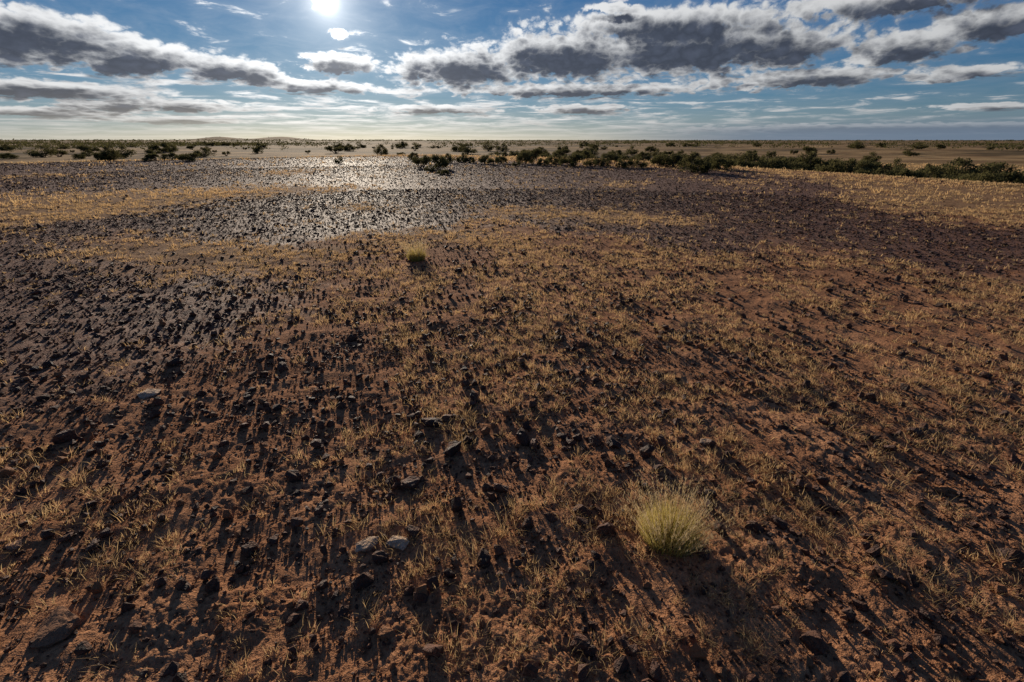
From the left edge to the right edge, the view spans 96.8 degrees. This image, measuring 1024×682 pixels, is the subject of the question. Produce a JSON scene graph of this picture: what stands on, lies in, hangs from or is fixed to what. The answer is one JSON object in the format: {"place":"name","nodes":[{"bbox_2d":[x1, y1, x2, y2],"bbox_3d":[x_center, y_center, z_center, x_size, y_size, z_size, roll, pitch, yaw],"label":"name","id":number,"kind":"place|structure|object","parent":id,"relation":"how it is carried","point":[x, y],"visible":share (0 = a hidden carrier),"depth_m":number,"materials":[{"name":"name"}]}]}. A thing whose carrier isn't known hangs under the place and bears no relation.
{"place":"outdoors","nodes":[
{"label":"outdoors","id":0,"kind":"place"},
{"bbox_2d":[0,137,1023,681],"bbox_3d":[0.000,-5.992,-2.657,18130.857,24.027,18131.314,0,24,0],"label":"ground","id":1,"kind":"structure","parent":0,"point":[156,655],"depth_m":3.91,"materials":[{"name":"soil"}]},
{"bbox_2d":[0,153,18,158],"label":"shrub","id":2,"kind":"object","parent":1,"relation":"on","point":[10,155],"visible":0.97,"depth_m":112.43,"materials":[{"name":"green plant"}]},
{"bbox_2d":[5,539,21,550],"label":"stone","id":3,"kind":"object","parent":1,"relation":"on","point":[16,545],"visible":0.94,"depth_m":2.80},
{"bbox_2d":[23,144,58,157],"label":"shrub","id":4,"kind":"object","parent":1,"relation":"on","point":[33,153],"visible":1,"depth_m":127.63,"materials":[{"name":"green plant"}]},
{"bbox_2d":[35,394,49,401],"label":"stone","id":5,"kind":"object","parent":1,"relation":"on","point":[43,397],"visible":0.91,"depth_m":4.41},
{"bbox_2d":[28,605,81,648],"bbox_3d":[-2.357,1.500,2.337,0.249,0.132,0.187,11,26,23],"label":"stone","id":6,"kind":"object","parent":1,"relation":"on","point":[59,624],"visible":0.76,"depth_m":2.31,"materials":[{"name":"stone"}]},
{"bbox_2d":[52,429,78,443],"bbox_3d":[-3.745,0.821,3.818,0.093,0.141,0.154,10,28,32],"label":"stone","id":7,"kind":"object","parent":1,"relation":"on","point":[64,436],"visible":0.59,"depth_m":3.79,"materials":[{"name":"stone"}]},
{"bbox_2d":[75,145,101,152],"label":"shrub","id":8,"kind":"object","parent":1,"relation":"on","point":[82,147],"visible":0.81,"depth_m":170.99,"materials":[{"name":"green plant"}]},
{"bbox_2d":[86,538,100,553],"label":"stone","id":9,"kind":"object","parent":1,"relation":"on","point":[93,543],"visible":0.94,"depth_m":2.78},
{"bbox_2d":[95,458,109,468],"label":"stone","id":10,"kind":"object","parent":1,"relation":"on","point":[104,462],"visible":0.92,"depth_m":3.48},
{"bbox_2d":[93,146,117,160],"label":"shrub","id":11,"kind":"object","parent":1,"relation":"on","point":[98,154],"visible":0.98,"depth_m":102.71,"materials":[{"name":"green plant"}]},
{"bbox_2d":[111,145,136,157],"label":"shrub","id":12,"kind":"object","parent":1,"relation":"on","point":[125,154],"visible":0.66,"depth_m":120.19,"materials":[{"name":"green plant"}]},
{"bbox_2d":[137,389,160,398],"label":"stone","id":13,"kind":"object","parent":1,"relation":"on","point":[146,393],"visible":0.96,"depth_m":4.45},
{"bbox_2d":[144,152,159,160],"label":"shrub","id":14,"kind":"object","parent":1,"relation":"on","point":[154,155],"visible":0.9,"depth_m":54.89,"materials":[{"name":"green plant"}]},
{"bbox_2d":[146,143,170,151],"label":"shrub","id":15,"kind":"object","parent":1,"relation":"on","point":[156,147],"visible":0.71,"depth_m":169.35,"materials":[{"name":"green plant"}]},
{"bbox_2d":[157,152,187,159],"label":"shrub","id":16,"kind":"object","parent":1,"relation":"on","point":[163,156],"visible":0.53,"depth_m":92.91,"materials":[{"name":"green plant"}]},
{"bbox_2d":[166,358,182,366],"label":"stone","id":17,"kind":"object","parent":1,"relation":"on","point":[174,362],"visible":0.83,"depth_m":5.05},
{"bbox_2d":[178,152,199,160],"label":"shrub","id":18,"kind":"object","parent":1,"relation":"on","point":[190,156],"visible":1,"depth_m":53.75,"materials":[{"name":"green plant"}]},
{"bbox_2d":[193,147,216,156],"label":"shrub","id":19,"kind":"object","parent":1,"relation":"on","point":[206,151],"visible":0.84,"depth_m":125.38,"materials":[{"name":"green plant"}]},
{"bbox_2d":[205,577,219,592],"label":"stone","id":20,"kind":"object","parent":1,"relation":"on","point":[210,585],"visible":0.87,"depth_m":2.53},
{"bbox_2d":[241,541,259,557],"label":"stone","id":21,"kind":"object","parent":1,"relation":"on","point":[249,548],"visible":0.94,"depth_m":2.77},
{"bbox_2d":[279,362,288,371],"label":"stone","id":22,"kind":"object","parent":1,"relation":"on","point":[283,366],"visible":0.99,"depth_m":4.95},
{"bbox_2d":[285,470,301,482],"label":"stone","id":23,"kind":"object","parent":1,"relation":"on","point":[293,476],"visible":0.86,"depth_m":3.36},
{"bbox_2d":[295,598,309,611],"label":"stone","id":24,"kind":"object","parent":1,"relation":"on","point":[300,604],"visible":1,"depth_m":2.45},
{"bbox_2d":[314,501,323,514],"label":"stone","id":25,"kind":"object","parent":1,"relation":"on","point":[318,509],"visible":0.86,"depth_m":3.06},
{"bbox_2d":[316,579,328,590],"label":"stone","id":26,"kind":"object","parent":1,"relation":"on","point":[322,584],"visible":1,"depth_m":2.55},
{"bbox_2d":[324,146,343,152],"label":"shrub","id":27,"kind":"object","parent":1,"relation":"on","point":[332,149],"visible":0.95,"depth_m":149.33,"materials":[{"name":"green plant"}]},
{"bbox_2d":[337,605,348,617],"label":"stone","id":28,"kind":"object","parent":1,"relation":"on","point":[343,609],"visible":1,"depth_m":2.43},
{"bbox_2d":[351,572,374,590],"bbox_3d":[-0.850,1.361,2.588,0.124,0.122,0.100,-15,28,-31],"label":"stone","id":29,"kind":"object","parent":1,"relation":"on","point":[363,580],"visible":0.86,"depth_m":2.55,"materials":[{"name":"stone"}]},
{"bbox_2d":[355,536,378,551],"bbox_3d":[-0.892,1.260,2.815,0.163,0.051,0.079,-21,31,-39],"label":"stone","id":30,"kind":"object","parent":1,"relation":"on","point":[365,544],"visible":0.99,"depth_m":2.80,"materials":[{"name":"stone"}]},
{"bbox_2d":[372,550,388,564],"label":"stone","id":31,"kind":"object","parent":1,"relation":"on","point":[379,557],"visible":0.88,"depth_m":2.70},
{"bbox_2d":[373,144,387,154],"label":"shrub","id":32,"kind":"object","parent":1,"relation":"on","point":[384,150],"visible":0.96,"depth_m":133.47,"materials":[{"name":"green plant"}]},
{"bbox_2d":[384,475,400,487],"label":"stone","id":33,"kind":"object","parent":1,"relation":"on","point":[388,483],"visible":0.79,"depth_m":3.34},
{"bbox_2d":[385,536,408,549],"bbox_3d":[-0.711,1.250,2.844,0.143,0.062,0.100,8,25,17],"label":"stone","id":34,"kind":"object","parent":1,"relation":"on","point":[396,542],"visible":0.98,"depth_m":2.81,"materials":[{"name":"stone"}]},
{"bbox_2d":[403,586,414,595],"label":"stone","id":35,"kind":"object","parent":1,"relation":"on","point":[409,591],"visible":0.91,"depth_m":2.52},
{"bbox_2d":[400,476,419,490],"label":"stone","id":36,"kind":"object","parent":1,"relation":"on","point":[410,483],"visible":0.85,"depth_m":3.27,"materials":[{"name":"stone"}]},
{"bbox_2d":[405,525,419,538],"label":"stone","id":37,"kind":"object","parent":1,"relation":"on","point":[410,530],"visible":0.94,"depth_m":2.87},
{"bbox_2d":[398,239,434,261],"bbox_3d":[-2.059,-1.918,9.510,0.739,0.467,0.749,8,25,17],"label":"grass tussock","id":38,"kind":"object","parent":1,"relation":"on","point":[414,256],"depth_m":9.48,"materials":[{"name":"plant"}]},
{"bbox_2d":[411,155,430,167],"bbox_3d":[-7.913,-15.790,40.103,1.949,1.257,1.858,4,24,9],"label":"shrub","id":39,"kind":"object","parent":1,"relation":"on","point":[425,159],"visible":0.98,"depth_m":39.88,"materials":[{"name":"green plant"}]},
{"bbox_2d":[421,417,442,426],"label":"stone","id":40,"kind":"object","parent":1,"relation":"on","point":[430,422],"visible":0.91,"depth_m":3.97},
{"bbox_2d":[426,574,438,590],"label":"stone","id":41,"kind":"object","parent":1,"relation":"on","point":[432,582],"visible":0.94,"depth_m":2.54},
{"bbox_2d":[430,154,448,168],"bbox_3d":[-6.110,-15.080,38.349,1.591,1.357,1.570,-5,24,-11],"label":"shrub","id":42,"kind":"object","parent":1,"relation":"on","point":[441,161],"visible":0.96,"depth_m":38.04,"materials":[{"name":"green plant"}]},
{"bbox_2d":[441,414,452,422],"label":"stone","id":43,"kind":"object","parent":1,"relation":"on","point":[446,417],"visible":0.86,"depth_m":4.06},
{"bbox_2d":[443,568,454,577],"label":"stone","id":44,"kind":"object","parent":1,"relation":"on","point":[448,572],"visible":1,"depth_m":2.61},
{"bbox_2d":[444,441,461,457],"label":"stone","id":45,"kind":"object","parent":1,"relation":"on","point":[452,448],"visible":0.98,"depth_m":3.63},
{"bbox_2d":[457,143,477,153],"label":"shrub","id":46,"kind":"object","parent":1,"relation":"on","point":[464,148],"visible":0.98,"depth_m":144.71,"materials":[{"name":"green plant"}]},
{"bbox_2d":[469,390,479,401],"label":"stone","id":47,"kind":"object","parent":1,"relation":"on","point":[473,395],"visible":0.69,"depth_m":4.34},
{"bbox_2d":[476,548,490,568],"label":"stone","id":48,"kind":"object","parent":1,"relation":"on","point":[484,556],"visible":0.79,"depth_m":2.67,"materials":[{"name":"stone"}]},
{"bbox_2d":[481,483,493,491],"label":"stone","id":49,"kind":"object","parent":1,"relation":"on","point":[485,487],"visible":0.93,"depth_m":3.26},
{"bbox_2d":[482,141,493,150],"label":"shrub","id":50,"kind":"object","parent":1,"relation":"on","point":[488,148],"visible":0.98,"depth_m":185.09,"materials":[{"name":"green plant"}]},
{"bbox_2d":[494,483,508,492],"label":"stone","id":51,"kind":"object","parent":1,"relation":"on","point":[499,488],"visible":0.94,"depth_m":3.22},
{"bbox_2d":[0,137,1023,151],"bbox_3d":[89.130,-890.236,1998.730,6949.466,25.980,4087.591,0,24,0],"label":"distant scrub","id":52,"kind":"object","parent":1,"relation":"on","point":[24,142],"visible":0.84,"depth_m":405.77,"materials":[{"name":"green plant"}]},
{"bbox_2d":[516,427,529,445],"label":"stone","id":53,"kind":"object","parent":1,"relation":"on","point":[522,437],"visible":0.79,"depth_m":3.75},
{"bbox_2d":[515,150,534,163],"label":"shrub","id":54,"kind":"object","parent":1,"relation":"on","point":[525,156],"visible":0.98,"depth_m":46.92,"materials":[{"name":"green plant"}]},
{"bbox_2d":[521,516,533,531],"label":"stone","id":55,"kind":"object","parent":1,"relation":"on","point":[528,522],"visible":0.99,"depth_m":2.91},
{"bbox_2d":[528,438,537,452],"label":"stone","id":56,"kind":"object","parent":1,"relation":"on","point":[532,443],"visible":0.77,"depth_m":3.67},
{"bbox_2d":[528,148,542,158],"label":"shrub","id":57,"kind":"object","parent":1,"relation":"on","point":[536,151],"visible":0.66,"depth_m":58.43,"materials":[{"name":"green plant"}]},
{"bbox_2d":[544,512,556,522],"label":"stone","id":58,"kind":"object","parent":1,"relation":"on","point":[550,517],"visible":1,"depth_m":2.99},
{"bbox_2d":[545,152,561,164],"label":"shrub","id":59,"kind":"object","parent":1,"relation":"on","point":[556,157],"visible":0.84,"depth_m":45.88,"materials":[{"name":"green plant"}]},
{"bbox_2d":[552,149,570,155],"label":"shrub","id":60,"kind":"object","parent":1,"relation":"on","point":[563,152],"visible":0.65,"depth_m":127.97,"materials":[{"name":"green plant"}]},
{"bbox_2d":[558,153,583,166],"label":"shrub","id":61,"kind":"object","parent":1,"relation":"on","point":[572,159],"visible":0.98,"depth_m":42.89,"materials":[{"name":"green plant"}]},
{"bbox_2d":[569,632,589,652],"bbox_3d":[0.327,1.490,2.252,0.098,0.071,0.110,-3,-2,-13],"label":"stone","id":62,"kind":"object","parent":1,"relation":"on","point":[582,641],"visible":0.88,"depth_m":2.22,"materials":[{"name":"stone"}]},
{"bbox_2d":[572,504,592,518],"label":"stone","id":63,"kind":"object","parent":1,"relation":"on","point":[580,508],"visible":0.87,"depth_m":3.05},
{"bbox_2d":[582,154,596,165],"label":"shrub","id":64,"kind":"object","parent":1,"relation":"on","point":[589,162],"visible":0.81,"depth_m":43.18,"materials":[{"name":"green plant"}]},
{"bbox_2d":[587,434,602,446],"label":"stone","id":65,"kind":"object","parent":1,"relation":"on","point":[593,440],"visible":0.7,"depth_m":3.77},
{"bbox_2d":[592,154,612,166],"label":"shrub","id":66,"kind":"object","parent":1,"relation":"on","point":[604,162],"visible":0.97,"depth_m":42.16,"materials":[{"name":"green plant"}]},
{"bbox_2d":[596,522,614,535],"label":"stone","id":67,"kind":"object","parent":1,"relation":"on","point":[606,528],"visible":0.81,"depth_m":2.87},
{"bbox_2d":[604,459,615,467],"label":"stone","id":68,"kind":"object","parent":1,"relation":"on","point":[608,463],"visible":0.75,"depth_m":3.48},
{"bbox_2d":[601,153,621,161],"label":"shrub","id":69,"kind":"object","parent":1,"relation":"on","point":[612,157],"visible":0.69,"depth_m":50.10,"materials":[{"name":"green plant"}]},
{"bbox_2d":[606,435,621,447],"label":"stone","id":70,"kind":"object","parent":1,"relation":"on","point":[612,441],"visible":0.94,"depth_m":3.73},
{"bbox_2d":[618,634,629,649],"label":"stone","id":71,"kind":"object","parent":1,"relation":"on","point":[623,641],"visible":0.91,"depth_m":2.25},
{"bbox_2d":[614,155,634,167],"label":"shrub","id":72,"kind":"object","parent":1,"relation":"on","point":[629,163],"visible":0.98,"depth_m":40.41,"materials":[{"name":"green plant"}]},
{"bbox_2d":[634,156,649,167],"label":"shrub","id":73,"kind":"object","parent":1,"relation":"on","point":[640,164],"visible":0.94,"depth_m":40.49,"materials":[{"name":"green plant"}]},
{"bbox_2d":[636,151,651,160],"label":"shrub","id":74,"kind":"object","parent":1,"relation":"on","point":[645,156],"visible":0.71,"depth_m":104.50,"materials":[{"name":"green plant"}]},
{"bbox_2d":[639,445,654,458],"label":"stone","id":75,"kind":"object","parent":1,"relation":"on","point":[646,451],"visible":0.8,"depth_m":3.59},
{"bbox_2d":[650,154,669,165],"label":"shrub","id":76,"kind":"object","parent":1,"relation":"on","point":[657,161],"visible":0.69,"depth_m":42.85,"materials":[{"name":"green plant"}]},
{"bbox_2d":[657,434,666,448],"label":"stone","id":77,"kind":"object","parent":1,"relation":"on","point":[661,440],"visible":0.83,"depth_m":3.74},
{"bbox_2d":[661,153,684,167],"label":"shrub","id":78,"kind":"object","parent":1,"relation":"on","point":[675,158],"visible":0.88,"depth_m":41.25,"materials":[{"name":"green plant"}]},
{"bbox_2d":[615,464,734,558],"bbox_3d":[0.967,1.077,2.798,0.714,0.404,0.620,5,24,12],"label":"grass tussock","id":79,"kind":"object","parent":1,"relation":"on","point":[664,519],"depth_m":2.80,"materials":[{"name":"plant"}]},
{"bbox_2d":[677,151,711,172],"bbox_3d":[13.956,-13.579,34.601,2.489,1.637,2.572,13,27,27],"label":"shrub","id":80,"kind":"object","parent":1,"relation":"on","point":[704,167],"visible":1,"depth_m":34.23,"materials":[{"name":"green plant"}]},
{"bbox_2d":[714,520,728,537],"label":"stone","id":81,"kind":"object","parent":1,"relation":"on","point":[719,525],"visible":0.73,"depth_m":2.88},
{"bbox_2d":[709,156,736,169],"bbox_3d":[17.399,-14.707,37.702,2.336,1.210,1.918,0,24,-1],"label":"shrub","id":82,"kind":"object","parent":1,"relation":"on","point":[726,163],"visible":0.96,"depth_m":37.43,"materials":[{"name":"green plant"}]},
{"bbox_2d":[734,151,761,166],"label":"shrub","id":83,"kind":"object","parent":1,"relation":"on","point":[740,158],"visible":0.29,"depth_m":54.49,"materials":[{"name":"green plant"}]},
{"bbox_2d":[739,151,770,165],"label":"shrub","id":84,"kind":"object","parent":1,"relation":"on","point":[753,155],"visible":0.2,"depth_m":55.68,"materials":[{"name":"green plant"}]},
{"bbox_2d":[746,520,764,534],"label":"stone","id":85,"kind":"object","parent":1,"relation":"on","point":[758,528],"visible":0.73,"depth_m":2.92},
{"bbox_2d":[753,151,787,161],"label":"shrub","id":86,"kind":"object","parent":1,"relation":"on","point":[770,155],"visible":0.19,"depth_m":73.31,"materials":[{"name":"green plant"}]},
{"bbox_2d":[758,157,794,169],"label":"shrub","id":87,"kind":"object","parent":1,"relation":"on","point":[777,163],"visible":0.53,"depth_m":52.01,"materials":[{"name":"green plant"}]},
{"bbox_2d":[770,514,787,529],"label":"stone","id":88,"kind":"object","parent":1,"relation":"on","point":[778,522],"visible":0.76,"depth_m":2.96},
{"bbox_2d":[790,161,808,170],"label":"shrub","id":89,"kind":"object","parent":1,"relation":"on","point":[799,165],"visible":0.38,"depth_m":60.58,"materials":[{"name":"green plant"}]},
{"bbox_2d":[794,150,830,169],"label":"shrub","id":90,"kind":"object","parent":1,"relation":"on","point":[814,160],"visible":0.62,"depth_m":67.30,"materials":[{"name":"green plant"}]},
{"bbox_2d":[799,630,825,654],"bbox_3d":[1.505,1.496,2.255,0.121,0.084,0.123,8,5,1],"label":"stone","id":91,"kind":"object","parent":1,"relation":"on","point":[813,642],"visible":1,"depth_m":2.24,"materials":[{"name":"stone"}]},
{"bbox_2d":[812,515,823,526],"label":"stone","id":92,"kind":"object","parent":1,"relation":"on","point":[819,520],"visible":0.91,"depth_m":2.98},
{"bbox_2d":[821,501,835,515],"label":"stone","id":93,"kind":"object","parent":1,"relation":"on","point":[830,510],"visible":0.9,"depth_m":3.08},
{"bbox_2d":[815,162,845,172],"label":"shrub","id":94,"kind":"object","parent":1,"relation":"on","point":[829,168],"visible":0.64,"depth_m":45.06,"materials":[{"name":"green plant"}]},
{"bbox_2d":[835,157,864,173],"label":"shrub","id":95,"kind":"object","parent":1,"relation":"on","point":[850,163],"visible":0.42,"depth_m":44.84,"materials":[{"name":"green plant"}]},
{"bbox_2d":[844,159,878,169],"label":"shrub","id":96,"kind":"object","parent":1,"relation":"on","point":[865,164],"visible":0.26,"depth_m":53.02,"materials":[{"name":"green plant"}]},
{"bbox_2d":[854,158,887,169],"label":"shrub","id":97,"kind":"object","parent":1,"relation":"on","point":[878,164],"visible":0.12,"depth_m":63.64,"materials":[{"name":"green plant"}]},
{"bbox_2d":[853,167,889,174],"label":"shrub","id":98,"kind":"object","parent":1,"relation":"on","point":[878,171],"visible":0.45,"depth_m":41.88,"materials":[{"name":"green plant"}]},
{"bbox_2d":[861,152,881,161],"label":"shrub","id":99,"kind":"object","parent":1,"relation":"on","point":[873,156],"visible":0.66,"depth_m":95.93,"materials":[{"name":"green plant"}]},
{"bbox_2d":[873,564,894,580],"bbox_3d":[2.120,1.328,2.600,0.078,0.075,0.100,0,24,-1],"label":"stone","id":100,"kind":"object","parent":1,"relation":"on","point":[882,573],"visible":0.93,"depth_m":2.57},
{"bbox_2d":[886,158,905,170],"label":"shrub","id":101,"kind":"object","parent":1,"relation":"on","point":[888,165],"visible":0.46,"depth_m":63.57,"materials":[{"name":"green plant"}]},
{"bbox_2d":[891,168,928,178],"bbox_3d":[34.710,-14.439,40.308,2.834,1.735,3.453,3,24,7],"label":"shrub","id":102,"kind":"object","parent":1,"relation":"on","point":[908,173],"visible":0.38,"depth_m":39.38,"materials":[{"name":"green plant"}]},
{"bbox_2d":[903,148,920,155],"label":"shrub","id":103,"kind":"object","parent":1,"relation":"on","point":[907,152],"visible":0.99,"depth_m":142.54,"materials":[{"name":"green plant"}]},
{"bbox_2d":[906,427,923,437],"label":"stone","id":104,"kind":"object","parent":1,"relation":"on","point":[917,432],"visible":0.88,"depth_m":3.89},
{"bbox_2d":[912,164,947,178],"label":"shrub","id":105,"kind":"object","parent":1,"relation":"on","point":[931,169],"visible":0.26,"depth_m":43.40,"materials":[{"name":"green plant"}]},
{"bbox_2d":[926,157,981,177],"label":"shrub","id":106,"kind":"object","parent":1,"relation":"on","point":[961,164],"visible":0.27,"depth_m":45.71,"materials":[{"name":"green plant"}]},
{"bbox_2d":[954,161,1001,182],"bbox_3d":[36.453,-12.807,35.592,2.317,2.394,3.060,-11,26,-23],"label":"shrub","id":107,"kind":"object","parent":1,"relation":"on","point":[987,176],"visible":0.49,"depth_m":34.97,"materials":[{"name":"green plant"}]},
{"bbox_2d":[982,161,1017,174],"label":"shrub","id":108,"kind":"object","parent":1,"relation":"on","point":[1011,169],"visible":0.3,"depth_m":54.55,"materials":[{"name":"green plant"}]},
{"bbox_2d":[986,169,1023,183],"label":"shrub","id":109,"kind":"object","parent":1,"relation":"on","point":[1011,177],"visible":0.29,"depth_m":36.16,"materials":[{"name":"green plant"}]},
{"bbox_2d":[996,548,1023,563],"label":"stone","id":110,"kind":"object","parent":1,"relation":"on","point":[1016,559],"visible":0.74,"depth_m":2.71,"materials":[{"name":"stone"}]},
{"bbox_2d":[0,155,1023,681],"bbox_3d":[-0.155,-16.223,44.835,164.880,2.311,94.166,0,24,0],"label":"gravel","id":111,"kind":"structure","parent":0,"point":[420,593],"depth_m":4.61,"materials":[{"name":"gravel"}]},
{"bbox_2d":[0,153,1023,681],"bbox_3d":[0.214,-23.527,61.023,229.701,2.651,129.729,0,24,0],"label":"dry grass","id":112,"kind":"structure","parent":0,"point":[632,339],"depth_m":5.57,"materials":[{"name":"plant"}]},
{"bbox_2d":[0,0,1023,139],"label":"sky","id":113,"kind":"structure","parent":0,"point":[70,69],"materials":[{"name":"blue"}]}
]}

